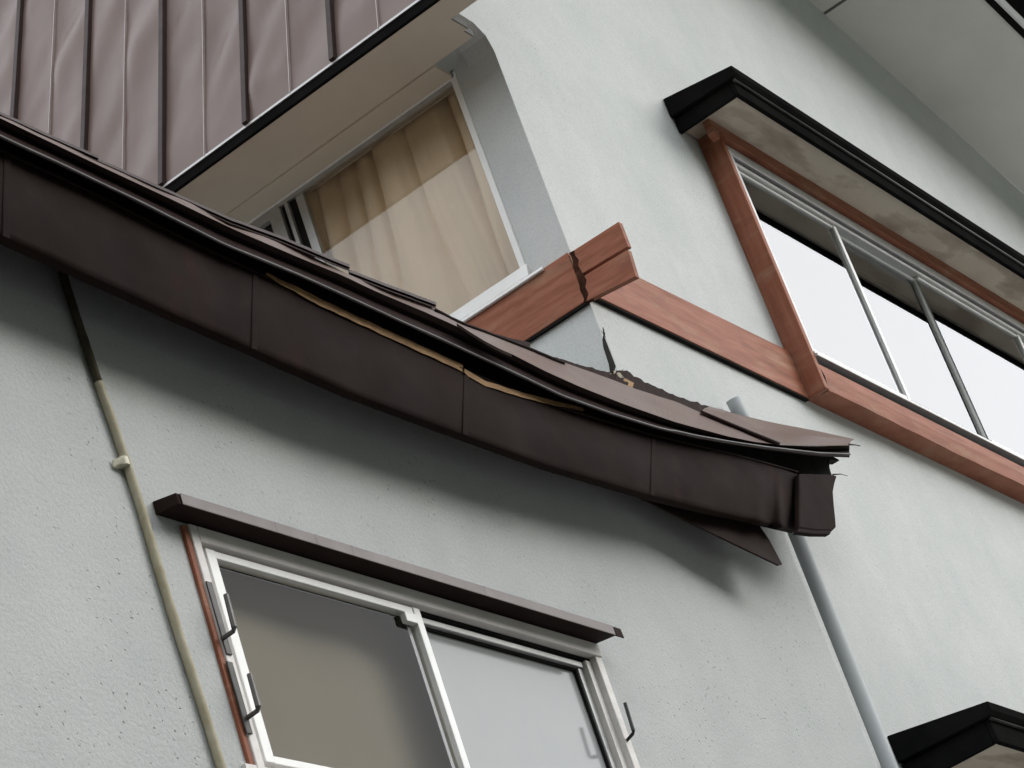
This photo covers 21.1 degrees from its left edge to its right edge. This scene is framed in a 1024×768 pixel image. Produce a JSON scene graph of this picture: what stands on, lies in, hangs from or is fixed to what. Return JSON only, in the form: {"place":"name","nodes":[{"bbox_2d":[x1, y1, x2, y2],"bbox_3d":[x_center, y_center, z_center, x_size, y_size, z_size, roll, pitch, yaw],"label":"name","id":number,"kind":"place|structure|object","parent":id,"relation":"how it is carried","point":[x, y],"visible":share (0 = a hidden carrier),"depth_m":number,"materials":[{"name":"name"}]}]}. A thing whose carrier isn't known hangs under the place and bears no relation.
{"place":"outdoors","nodes":[
{"label":"outdoors","id":0,"kind":"place"},
{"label":"ground","id":1,"kind":"structure","parent":0,"visible":0},
{"bbox_2d":[0,0,1023,767],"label":"house","id":2,"kind":"structure","parent":1,"relation":"on","point":[796,226],"depth_m":9.18,"materials":[{"name":"paint"}]},
{"bbox_2d":[58,271,226,767],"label":"conduit","id":3,"kind":"object","parent":2,"relation":"attached to","point":[122,461],"visible":1,"depth_m":6.01,"materials":[{"name":"beige plastic"}]},
{"bbox_2d":[220,569,451,767],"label":"blind","id":4,"kind":"object","parent":2,"relation":"attached to","point":[339,685],"visible":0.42,"depth_m":6.55,"materials":[{"name":"beige fabric"}]},
{"bbox_2d":[247,71,543,322],"bbox_3d":[-0.637,-0.330,9.588,1.638,0.889,0.094,-33,-30,24],"label":"window","id":5,"kind":"structure","parent":2,"relation":"in","point":[291,217],"depth_m":9.60,"materials":[{"name":"grey metal"}]},
{"bbox_2d":[179,524,639,767],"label":"window","id":6,"kind":"structure","parent":2,"relation":"in","point":[504,692],"depth_m":6.90,"materials":[{"name":"white paint"}]},
{"bbox_2d":[306,91,519,314],"bbox_3d":[-0.309,-0.485,9.486,0.820,1.010,0.102,-33,-30,24],"label":"curtain","id":7,"kind":"object","parent":2,"relation":"hanging from","point":[411,207],"visible":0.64,"depth_m":9.51,"materials":[{"name":"beige fabric"}]},
{"bbox_2d":[0,149,846,536],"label":"box gutter","id":8,"kind":"object","parent":2,"relation":"attached to","point":[86,235],"visible":1,"depth_m":6.87,"materials":[{"name":"metal"}]},
{"bbox_2d":[639,498,781,565],"bbox_3d":[0.562,0.404,8.258,0.040,0.196,0.835,-33,-30,25],"label":"hanging board","id":9,"kind":"object","parent":8,"relation":"hanging from","point":[752,539],"visible":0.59,"depth_m":8.39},
{"bbox_2d":[726,396,898,767],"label":"downpipe","id":10,"kind":"object","parent":2,"relation":"attached to","point":[849,665],"visible":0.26,"depth_m":8.98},
{"bbox_2d":[697,119,1023,503],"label":"box window","id":11,"kind":"structure","parent":2,"relation":"in","point":[852,395],"depth_m":10.91,"materials":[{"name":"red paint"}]}
]}

